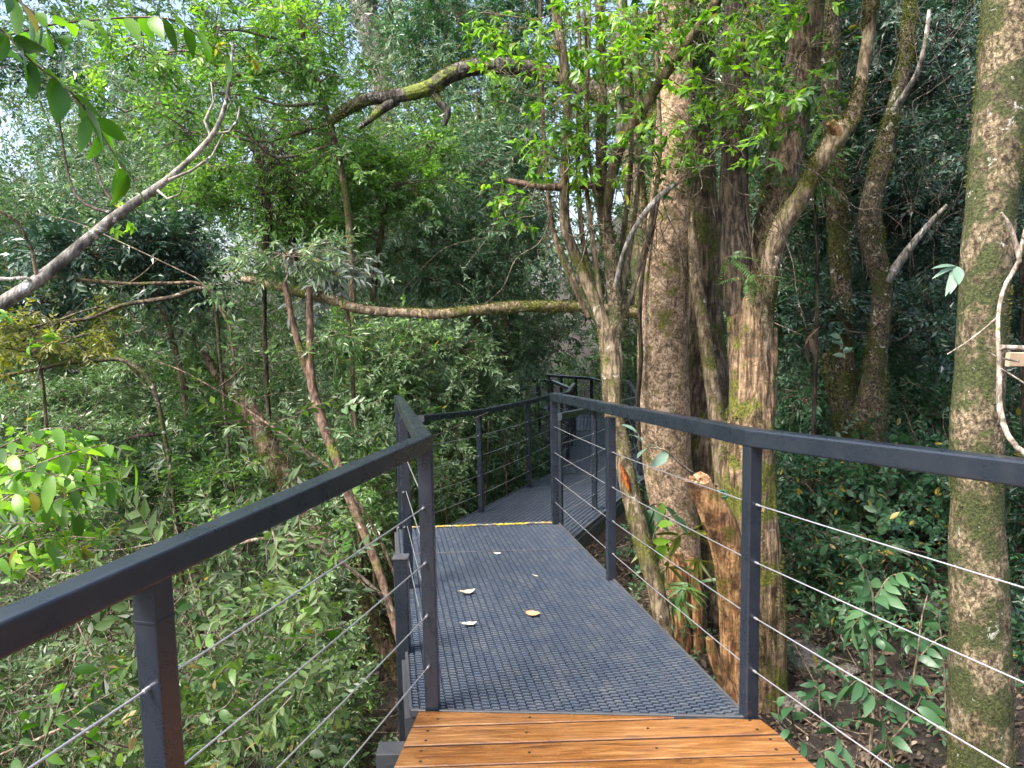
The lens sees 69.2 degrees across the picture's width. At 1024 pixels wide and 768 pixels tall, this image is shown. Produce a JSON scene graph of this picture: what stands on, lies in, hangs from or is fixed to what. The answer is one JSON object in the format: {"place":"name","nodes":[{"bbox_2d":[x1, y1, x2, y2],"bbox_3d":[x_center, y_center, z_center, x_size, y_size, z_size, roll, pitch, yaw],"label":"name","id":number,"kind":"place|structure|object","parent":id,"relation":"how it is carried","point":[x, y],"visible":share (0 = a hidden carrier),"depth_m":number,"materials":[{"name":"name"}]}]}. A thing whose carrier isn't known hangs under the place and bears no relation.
{"place":"outdoors","nodes":[
{"label":"outdoors","id":0,"kind":"place"},
{"bbox_2d":[0,0,976,325],"label":"sky","id":1,"kind":"structure","parent":0,"point":[619,198],"materials":[{"name":"white"}]},
{"bbox_2d":[0,110,1023,767],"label":"ground","id":2,"kind":"structure","parent":0,"point":[848,710],"depth_m":6.06,"materials":[{"name":"soil"}]},
{"bbox_2d":[0,646,130,767],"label":"leafy shoot","id":3,"kind":"object","parent":2,"relation":"on","point":[60,720],"visible":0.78,"depth_m":2.59,"materials":[{"name":"green plant"}]},
{"bbox_2d":[0,276,134,767],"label":"yellow shrub","id":4,"kind":"object","parent":2,"relation":"on","point":[6,346],"visible":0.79,"depth_m":5.96,"materials":[{"name":"yellow leaf"},{"name":"twig bark"},{"name":"brown bark"}]},
{"bbox_2d":[0,428,137,767],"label":"leafy shoot","id":5,"kind":"object","parent":2,"relation":"on","point":[55,510],"visible":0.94,"depth_m":2.58,"materials":[{"name":"green plant"}]},
{"bbox_2d":[0,701,143,755],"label":"bare stem","id":6,"kind":"object","parent":2,"relation":"on","point":[76,728],"visible":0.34,"depth_m":3.06,"materials":[{"name":"brown plant"}]},
{"bbox_2d":[0,411,154,582],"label":"sunlit shrub","id":7,"kind":"object","parent":2,"relation":"on","point":[14,537],"visible":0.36,"depth_m":2.95,"materials":[{"name":"green plant"}]},
{"bbox_2d":[0,338,198,739],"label":"bare stem","id":8,"kind":"object","parent":2,"relation":"on","point":[154,393],"visible":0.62,"depth_m":6.02,"materials":[{"name":"brown plant"}]},
{"bbox_2d":[0,334,200,684],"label":"leafy bush","id":9,"kind":"object","parent":2,"relation":"on","point":[98,382],"visible":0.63,"depth_m":8.16,"materials":[{"name":"green plant"}]},
{"bbox_2d":[0,0,232,216],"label":"leafy branch","id":10,"kind":"object","parent":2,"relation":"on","point":[58,91],"visible":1,"depth_m":1.35,"materials":[{"name":"green plant"}]},
{"bbox_2d":[0,20,248,649],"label":"broadleaf tree","id":11,"kind":"object","parent":2,"relation":"on","point":[58,239],"visible":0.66,"depth_m":6.71,"materials":[{"name":"green plant"}]},
{"bbox_2d":[0,41,259,359],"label":"pale bark branch","id":12,"kind":"object","parent":2,"relation":"on","point":[10,298],"visible":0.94,"depth_m":2.15,"materials":[{"name":"grey plant"}]},
{"bbox_2d":[10,286,250,696],"bbox_3d":[-3.341,1.383,6.398,1.988,4.393,0.233,-2,6,-7],"label":"bare stem","id":13,"kind":"object","parent":2,"relation":"on","point":[166,298],"visible":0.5,"depth_m":6.18,"materials":[{"name":"brown plant"}]},
{"bbox_2d":[52,258,264,722],"bbox_3d":[-3.117,1.213,6.581,1.633,4.599,0.125,-2,6,-6],"label":"bare stem","id":14,"kind":"object","parent":2,"relation":"on","point":[131,282],"visible":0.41,"depth_m":6.36,"materials":[{"name":"brown plant"}]},
{"bbox_2d":[67,347,277,725],"bbox_3d":[-2.906,1.700,7.149,1.761,4.144,2.710,-1,6,0],"label":"leafy bush","id":15,"kind":"object","parent":2,"relation":"on","point":[188,476],"visible":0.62,"depth_m":6.54,"materials":[{"name":"green plant"}]},
{"bbox_2d":[0,455,398,767],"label":"undergrowth","id":16,"kind":"object","parent":2,"relation":"on","point":[212,625],"visible":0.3,"depth_m":2.85,"materials":[{"name":"green plant"}]},
{"bbox_2d":[47,0,395,608],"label":"broadleaf tree","id":17,"kind":"object","parent":2,"relation":"on","point":[298,67],"visible":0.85,"depth_m":7.60,"materials":[{"name":"green plant"}]},
{"bbox_2d":[173,593,272,728],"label":"leafy shoot","id":18,"kind":"object","parent":2,"relation":"on","point":[183,605],"visible":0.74,"depth_m":2.70,"materials":[{"name":"green plant"}]},
{"bbox_2d":[0,290,477,767],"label":"undergrowth","id":19,"kind":"object","parent":2,"relation":"on","point":[330,563],"visible":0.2,"depth_m":5.29,"materials":[{"name":"green plant"}]},
{"bbox_2d":[0,0,479,224],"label":"forest foliage","id":20,"kind":"object","parent":2,"relation":"on","point":[100,6],"visible":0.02,"depth_m":17.37,"materials":[{"name":"green plant"}]},
{"bbox_2d":[127,295,397,687],"bbox_3d":[-2.152,1.051,7.021,2.982,3.868,1.029,1,6,17],"label":"dark leaning tree","id":21,"kind":"object","parent":2,"relation":"on","point":[384,646],"visible":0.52,"depth_m":6.89,"materials":[{"name":"brown plant"}]},
{"bbox_2d":[225,682,300,767],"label":"leafy shoot","id":22,"kind":"object","parent":2,"relation":"on","point":[264,749],"visible":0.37,"depth_m":3.18,"materials":[{"name":"green plant"}]},
{"bbox_2d":[233,91,299,580],"bbox_3d":[-2.871,0.014,9.043,0.701,6.923,0.094,-1,6,0],"label":"dead tangle tree","id":23,"kind":"object","parent":2,"relation":"on","point":[264,336],"visible":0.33,"depth_m":8.92,"materials":[{"name":"brown plant"}]},
{"bbox_2d":[224,123,387,267],"bbox_3d":[-2.448,-2.228,8.761,2.007,1.752,0.718,-1,6,0],"label":"dead twig tangle","id":24,"kind":"object","parent":23,"relation":"hanging from","point":[270,164],"visible":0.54,"depth_m":8.61,"materials":[{"name":"green plant"}]},
{"bbox_2d":[0,213,543,767],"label":"undergrowth","id":25,"kind":"object","parent":2,"relation":"on","point":[368,663],"visible":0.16,"depth_m":6.06,"materials":[{"name":"green plant"}]},
{"bbox_2d":[0,336,549,767],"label":"undergrowth","id":26,"kind":"object","parent":2,"relation":"on","point":[136,528],"visible":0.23,"depth_m":3.49,"materials":[{"name":"green plant"}]},
{"bbox_2d":[6,513,555,767],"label":"leaf litter","id":27,"kind":"object","parent":2,"relation":"on","point":[384,726],"visible":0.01,"depth_m":6.33,"materials":[{"name":"brown plant"}]},
{"bbox_2d":[0,0,564,559],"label":"forest foliage","id":28,"kind":"object","parent":2,"relation":"on","point":[102,164],"visible":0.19,"depth_m":10.24,"materials":[{"name":"green plant"}]},
{"bbox_2d":[153,361,420,706],"bbox_3d":[-1.358,1.384,4.670,1.686,3.090,0.142,0,6,8],"label":"bare stem","id":29,"kind":"object","parent":2,"relation":"on","point":[364,512],"visible":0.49,"depth_m":4.53,"materials":[{"name":"brown plant"}]},
{"bbox_2d":[206,207,395,640],"bbox_3d":[-1.524,0.729,6.210,1.961,4.360,1.128,0,6,13],"label":"reddish tree","id":30,"kind":"object","parent":2,"relation":"on","point":[306,364],"visible":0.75,"depth_m":6.01,"materials":[{"name":"brown plant"}]},
{"bbox_2d":[0,0,609,473],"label":"forest foliage","id":31,"kind":"object","parent":2,"relation":"on","point":[214,10],"visible":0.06,"depth_m":15.09,"materials":[{"name":"green plant"}]},
{"bbox_2d":[255,583,357,767],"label":"leafy shoot","id":32,"kind":"object","parent":2,"relation":"on","point":[331,634],"visible":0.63,"depth_m":3.02,"materials":[{"name":"green plant"}]},
{"bbox_2d":[138,103,478,588],"bbox_3d":[-2.292,-0.202,9.088,3.989,6.434,1.926,-2,6,-12],"label":"broadleaf tree","id":33,"kind":"object","parent":2,"relation":"on","point":[382,192],"visible":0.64,"depth_m":8.70,"materials":[{"name":"green plant"}]},
{"bbox_2d":[232,513,414,681],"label":"bare stem","id":34,"kind":"object","parent":2,"relation":"on","point":[360,577],"visible":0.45,"depth_m":3.80,"materials":[{"name":"brown plant"}]},
{"bbox_2d":[272,230,393,666],"bbox_3d":[-1.572,0.858,6.859,1.085,4.495,0.776,-2,6,-11],"label":"silver shrub","id":35,"kind":"object","parent":2,"relation":"on","point":[331,284],"visible":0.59,"depth_m":6.67,"materials":[{"name":"brown plant"}]},
{"bbox_2d":[274,401,415,683],"bbox_3d":[-1.513,1.564,7.316,1.938,2.874,1.175,4,8,43],"label":"leafy bush","id":36,"kind":"object","parent":2,"relation":"on","point":[368,497],"visible":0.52,"depth_m":6.86,"materials":[{"name":"green plant"}]},
{"bbox_2d":[317,0,471,482],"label":"broadleaf tree","id":37,"kind":"object","parent":2,"relation":"on","point":[366,19],"visible":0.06,"depth_m":14.25,"materials":[{"name":"green plant"}]},
{"bbox_2d":[287,295,523,449],"bbox_3d":[-1.022,0.911,8.593,3.137,3.890,1.849,-5,7,-34],"label":"leafy bush","id":38,"kind":"object","parent":2,"relation":"on","point":[394,354],"visible":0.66,"depth_m":8.18,"materials":[{"name":"green plant"}]},
{"bbox_2d":[354,91,581,404],"bbox_3d":[-0.636,-0.970,10.796,3.375,6.692,2.626,-1,6,0],"label":"broadleaf tree","id":39,"kind":"object","parent":2,"relation":"on","point":[485,271],"visible":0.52,"depth_m":10.35,"materials":[{"name":"green plant"}]},
{"bbox_2d":[410,394,542,524],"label":"leafy bush","id":40,"kind":"object","parent":2,"relation":"on","point":[461,446],"visible":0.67,"depth_m":8.31,"materials":[{"name":"green plant"}]},
{"bbox_2d":[387,0,576,493],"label":"broadleaf tree","id":41,"kind":"object","parent":2,"relation":"on","point":[460,7],"visible":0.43,"depth_m":11.32,"materials":[{"name":"green plant"}]},
{"bbox_2d":[241,0,723,654],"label":"tree","id":42,"kind":"object","parent":2,"relation":"on","point":[659,310],"visible":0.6,"depth_m":5.94,"materials":[{"name":"brown plant"}]},
{"bbox_2d":[0,0,1018,436],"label":"forest foliage","id":43,"kind":"object","parent":2,"relation":"on","point":[548,298],"visible":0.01,"depth_m":22.53,"materials":[{"name":"green plant"}]},
{"bbox_2d":[427,297,594,452],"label":"leafy bush","id":44,"kind":"object","parent":2,"relation":"on","point":[546,334],"visible":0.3,"depth_m":13.02,"materials":[{"name":"green plant"}]},
{"bbox_2d":[438,473,646,666],"bbox_3d":[0.528,1.880,8.405,1.360,1.559,4.984,1,6,19],"label":"walkway section","id":45,"kind":"object","parent":2,"relation":"on","point":[539,490],"visible":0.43,"depth_m":8.00,"materials":[{"name":"metal"}]},
{"bbox_2d":[418,394,550,513],"bbox_3d":[-0.120,0.745,8.229,0.079,1.374,3.988,1,6,19],"label":"cable railing","id":46,"kind":"object","parent":45,"relation":"on","point":[527,403],"visible":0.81,"depth_m":7.64,"materials":[{"name":"metal"}]},
{"bbox_2d":[558,396,641,526],"bbox_3d":[1.093,0.754,8.412,0.074,1.446,4.219,1,6,19],"label":"cable railing","id":47,"kind":"object","parent":45,"relation":"on","point":[570,414],"visible":0.54,"depth_m":7.69,"materials":[{"name":"metal"}]},
{"bbox_2d":[502,404,603,434],"bbox_3d":[0.708,1.048,18.737,1.370,1.128,5.040,-4,7,-29],"label":"walkway section","id":48,"kind":"object","parent":2,"relation":"on","point":[564,421],"visible":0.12,"depth_m":17.23,"materials":[{"name":"metal"}]},
{"bbox_2d":[513,374,604,422],"bbox_3d":[1.288,0.410,16.773,0.485,1.196,3.484,-6,8,-40],"label":"cable railing","id":49,"kind":"object","parent":48,"relation":"on","point":[575,378],"visible":0.22,"depth_m":16.73,"materials":[{"name":"metal"}]},
{"bbox_2d":[393,522,743,738],"bbox_3d":[0.002,2.105,4.541,1.388,1.971,3.465,-2,6,-9],"label":"walkway section","id":50,"kind":"object","parent":2,"relation":"on","point":[694,685],"visible":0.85,"depth_m":3.68,"materials":[{"name":"metal"}]},
{"bbox_2d":[0,395,440,767],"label":"cable railing","id":51,"kind":"object","parent":50,"relation":"on","point":[142,577],"visible":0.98,"depth_m":1.53,"materials":[{"name":"metal"}]},
{"bbox_2d":[550,393,1023,767],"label":"cable railing","id":52,"kind":"object","parent":50,"relation":"on","point":[976,466],"visible":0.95,"depth_m":2.76,"materials":[{"name":"metal"}]},
{"bbox_2d":[448,442,716,712],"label":"undergrowth","id":53,"kind":"object","parent":2,"relation":"on","point":[634,569],"visible":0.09,"depth_m":6.20,"materials":[{"name":"green plant"}]},
{"bbox_2d":[576,417,604,430],"bbox_3d":[1.762,1.270,15.413,1.123,1.112,3.017,0,6,9],"label":"walkway section","id":54,"kind":"object","parent":2,"relation":"on","point":[583,423],"visible":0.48,"depth_m":15.24,"materials":[{"name":"metal"}]},
{"bbox_2d":[621,379,637,470],"bbox_3d":[2.033,0.592,12.805,0.087,1.352,4.730,-1,6,6],"label":"cable railing","id":55,"kind":"object","parent":54,"relation":"on","point":[630,385],"visible":0.41,"depth_m":11.88,"materials":[{"name":"metal"}]},
{"bbox_2d":[464,0,723,401],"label":"forest foliage","id":56,"kind":"object","parent":2,"relation":"on","point":[632,358],"visible":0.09,"depth_m":16.95,"materials":[{"name":"green plant"}]},
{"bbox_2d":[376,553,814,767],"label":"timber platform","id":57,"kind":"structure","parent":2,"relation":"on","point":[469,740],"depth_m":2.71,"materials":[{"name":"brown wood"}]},
{"bbox_2d":[563,430,643,485],"bbox_3d":[1.327,1.603,12.278,1.526,1.173,3.524,-1,6,0],"label":"walkway section","id":58,"kind":"object","parent":2,"relation":"on","point":[580,448],"visible":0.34,"depth_m":11.81,"materials":[{"name":"metal"}]},
{"bbox_2d":[558,383,575,458],"bbox_3d":[0.892,0.603,11.853,0.130,1.307,3.436,0,6,9],"label":"cable railing","id":59,"kind":"object","parent":58,"relation":"on","point":[571,424],"visible":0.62,"depth_m":12.29,"materials":[{"name":"metal"}]},
{"bbox_2d":[193,0,1023,441],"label":"forest foliage","id":60,"kind":"object","parent":2,"relation":"on","point":[285,100],"visible":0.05,"depth_m":13.41,"materials":[{"name":"green plant"}]},
{"bbox_2d":[631,0,725,659],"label":"leaning tree","id":61,"kind":"object","parent":2,"relation":"on","point":[712,385],"visible":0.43,"depth_m":5.74,"materials":[{"name":"beige plant"}]},
{"bbox_2d":[460,0,902,712],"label":"slender tree","id":62,"kind":"object","parent":2,"relation":"on","point":[602,180],"visible":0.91,"depth_m":4.85,"materials":[{"name":"green plant"}]},
{"bbox_2d":[652,502,673,563],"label":"leafy twig","id":63,"kind":"object","parent":62,"relation":"attached to","point":[661,548],"visible":0.95,"depth_m":5.12,"materials":[{"name":"green plant"}]},
{"bbox_2d":[623,424,717,487],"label":"pale leaved twig","id":64,"kind":"object","parent":62,"relation":"attached to","point":[661,458],"visible":0.88,"depth_m":4.83,"materials":[{"name":"green plant"}]},
{"bbox_2d":[644,502,701,538],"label":"leafy twig","id":65,"kind":"object","parent":62,"relation":"attached to","point":[655,516],"visible":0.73,"depth_m":5.20,"materials":[{"name":"green plant"}]},
{"bbox_2d":[665,560,716,628],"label":"strap leaved plant","id":66,"kind":"object","parent":62,"relation":"attached to","point":[680,596],"visible":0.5,"depth_m":5.07,"materials":[{"name":"green plant"}]},
{"bbox_2d":[754,161,799,211],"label":"fern","id":67,"kind":"object","parent":62,"relation":"attached to","point":[769,179],"visible":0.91,"depth_m":4.99,"materials":[{"name":"green plant"}]},
{"bbox_2d":[687,0,728,632],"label":"mossy tree","id":68,"kind":"object","parent":2,"relation":"on","point":[708,252],"visible":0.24,"depth_m":6.32,"materials":[{"name":"brown plant"}]},
{"bbox_2d":[684,471,740,704],"bbox_3d":[1.314,1.567,4.674,0.560,2.092,0.236,-4,7,-26],"label":"cut stump","id":69,"kind":"object","parent":2,"relation":"on","point":[718,520],"visible":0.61,"depth_m":4.57,"materials":[{"name":"brown wood"}]},
{"bbox_2d":[435,280,1022,566],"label":"undergrowth","id":70,"kind":"object","parent":2,"relation":"on","point":[515,486],"visible":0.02,"depth_m":8.49,"materials":[{"name":"green plant"}]},
{"bbox_2d":[490,494,1023,767],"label":"leaf litter","id":71,"kind":"object","parent":2,"relation":"on","point":[900,753],"visible":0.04,"depth_m":5.37,"materials":[{"name":"brown plant"}]},
{"bbox_2d":[781,692,815,713],"bbox_3d":[1.985,2.228,5.165,0.257,0.157,0.206,2,6,25],"label":"rock","id":72,"kind":"object","parent":2,"relation":"on","point":[789,701],"visible":0.36,"depth_m":5.11,"materials":[{"name":"grey stone"}]},
{"bbox_2d":[718,0,880,715],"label":"shaggy tree","id":73,"kind":"object","parent":2,"relation":"on","point":[752,347],"visible":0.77,"depth_m":4.98,"materials":[{"name":"brown plant"}]},
{"bbox_2d":[628,523,714,608],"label":"strap leaved plant","id":74,"kind":"object","parent":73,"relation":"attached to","point":[674,546],"visible":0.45,"depth_m":5.24,"materials":[{"name":"green plant"}]},
{"bbox_2d":[717,250,763,285],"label":"fern","id":75,"kind":"object","parent":73,"relation":"attached to","point":[736,262],"visible":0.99,"depth_m":4.80,"materials":[{"name":"green plant"}]},
{"bbox_2d":[718,274,786,305],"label":"fern","id":76,"kind":"object","parent":73,"relation":"attached to","point":[748,285],"visible":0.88,"depth_m":4.80,"materials":[{"name":"green plant"}]},
{"bbox_2d":[802,92,840,156],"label":"fern","id":77,"kind":"object","parent":73,"relation":"attached to","point":[813,133],"visible":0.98,"depth_m":4.45,"materials":[{"name":"green plant"}]},
{"bbox_2d":[748,36,860,579],"bbox_3d":[2.456,-0.244,6.535,1.781,5.035,0.677,-7,8,-44],"label":"bright bush","id":78,"kind":"object","parent":2,"relation":"on","point":[816,323],"visible":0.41,"depth_m":6.78,"materials":[{"name":"green plant"}]},
{"bbox_2d":[770,691,853,767],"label":"sapling","id":79,"kind":"object","parent":2,"relation":"on","point":[831,756],"visible":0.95,"depth_m":3.37,"materials":[{"name":"green plant"}]},
{"bbox_2d":[787,639,837,675],"bbox_3d":[2.240,2.100,5.639,0.394,0.257,0.377,3,7,37],"label":"rock","id":80,"kind":"object","parent":2,"relation":"on","point":[807,657],"visible":0.56,"depth_m":5.54,"materials":[{"name":"grey stone"}]},
{"bbox_2d":[800,679,836,729],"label":"sapling","id":81,"kind":"object","parent":2,"relation":"on","point":[828,696],"visible":0.94,"depth_m":4.83,"materials":[{"name":"green plant"}]},
{"bbox_2d":[625,0,1023,425],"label":"forest foliage","id":82,"kind":"object","parent":2,"relation":"on","point":[799,225],"visible":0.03,"depth_m":8.96,"materials":[{"name":"green plant"}]},
{"bbox_2d":[628,0,1023,465],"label":"forest foliage","id":83,"kind":"object","parent":2,"relation":"on","point":[905,276],"visible":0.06,"depth_m":10.42,"materials":[{"name":"green plant"}]},
{"bbox_2d":[827,663,860,679],"bbox_3d":[2.434,2.117,5.447,0.218,0.114,0.161,-3,6,-20],"label":"rock","id":84,"kind":"object","parent":2,"relation":"on","point":[851,669],"visible":0.56,"depth_m":5.41,"materials":[{"name":"grey stone"}]},
{"bbox_2d":[754,167,955,477],"bbox_3d":[4.016,-0.350,8.624,2.484,4.623,2.555,-1,6,0],"label":"shade tree","id":85,"kind":"object","parent":2,"relation":"on","point":[924,402],"visible":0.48,"depth_m":8.39,"materials":[{"name":"green plant"}]},
{"bbox_2d":[776,429,939,584],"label":"shade bush","id":86,"kind":"object","parent":2,"relation":"on","point":[794,489],"visible":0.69,"depth_m":6.78,"materials":[{"name":"green plant"}]},
{"bbox_2d":[757,0,978,296],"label":"shade tree","id":87,"kind":"object","parent":2,"relation":"on","point":[948,246],"visible":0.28,"depth_m":9.03,"materials":[{"name":"green plant"}]},
{"bbox_2d":[787,0,949,540],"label":"mossy tree","id":88,"kind":"object","parent":2,"relation":"on","point":[837,248],"visible":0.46,"depth_m":7.91,"materials":[{"name":"brown plant"}]},
{"bbox_2d":[838,554,921,761],"bbox_3d":[2.214,1.687,4.499,0.512,1.368,0.352,-1,6,0],"label":"sapling","id":89,"kind":"object","parent":2,"relation":"on","point":[886,599],"visible":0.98,"depth_m":4.45,"materials":[{"name":"green plant"}]},
{"bbox_2d":[834,621,946,767],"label":"sapling","id":90,"kind":"object","parent":2,"relation":"on","point":[930,710],"visible":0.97,"depth_m":3.78,"materials":[{"name":"green plant"}]},
{"bbox_2d":[775,0,1023,561],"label":"crooked tree","id":91,"kind":"object","parent":2,"relation":"on","point":[893,134],"visible":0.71,"depth_m":7.46,"materials":[{"name":"brown plant"}]},
{"bbox_2d":[800,327,819,363],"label":"leafy twig","id":92,"kind":"object","parent":91,"relation":"attached to","point":[811,343],"visible":1,"depth_m":6.79,"materials":[{"name":"brown plant"}]},
{"bbox_2d":[775,362,1023,634],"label":"undergrowth","id":93,"kind":"object","parent":2,"relation":"on","point":[891,552],"visible":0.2,"depth_m":6.64,"materials":[{"name":"green plant"}]},
{"bbox_2d":[776,341,1023,656],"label":"undergrowth","id":94,"kind":"object","parent":2,"relation":"on","point":[937,484],"visible":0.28,"depth_m":6.02,"materials":[{"name":"green plant"}]},
{"bbox_2d":[786,553,1023,745],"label":"undergrowth","id":95,"kind":"object","parent":2,"relation":"on","point":[843,609],"visible":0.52,"depth_m":5.28,"materials":[{"name":"green plant"}]},
{"bbox_2d":[875,583,947,767],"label":"sapling","id":96,"kind":"object","parent":2,"relation":"on","point":[931,649],"visible":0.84,"depth_m":4.08,"materials":[{"name":"green plant"}]},
{"bbox_2d":[914,590,948,619],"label":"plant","id":97,"kind":"object","parent":2,"relation":"on","point":[923,598],"visible":0.27,"depth_m":6.14,"materials":[{"name":"green plant"}]},
{"bbox_2d":[915,607,948,737],"bbox_3d":[2.628,1.823,4.642,0.253,0.909,0.196,-6,8,-39],"label":"sapling","id":98,"kind":"object","parent":2,"relation":"on","point":[935,626],"visible":0.56,"depth_m":4.62,"materials":[{"name":"green plant"}]},
{"bbox_2d":[938,105,1023,678],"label":"dark canopy tree","id":99,"kind":"object","parent":2,"relation":"on","point":[1018,289],"visible":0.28,"depth_m":5.99,"materials":[{"name":"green plant"}]},
{"bbox_2d":[946,0,1023,767],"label":"mossy tree","id":100,"kind":"object","parent":2,"relation":"on","point":[980,707],"visible":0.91,"depth_m":3.37,"materials":[{"name":"brown plant"}]},
{"bbox_2d":[932,264,963,295],"bbox_3d":[1.870,-0.447,3.195,0.142,0.142,0.060,-1,6,0],"label":"epiphyte","id":101,"kind":"object","parent":100,"relation":"attached to","point":[956,276],"visible":1,"depth_m":3.20,"materials":[{"name":"green plant"}]},
{"bbox_2d":[947,212,1023,456],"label":"bent branch","id":102,"kind":"object","parent":2,"relation":"on","point":[1018,250],"visible":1,"depth_m":2.81,"materials":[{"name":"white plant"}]},
{"bbox_2d":[1005,352,1023,366],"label":"wooden board","id":103,"kind":"object","parent":102,"relation":"hanging from","point":[1016,355],"visible":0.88,"depth_m":2.86,"materials":[{"name":"beige wood"}]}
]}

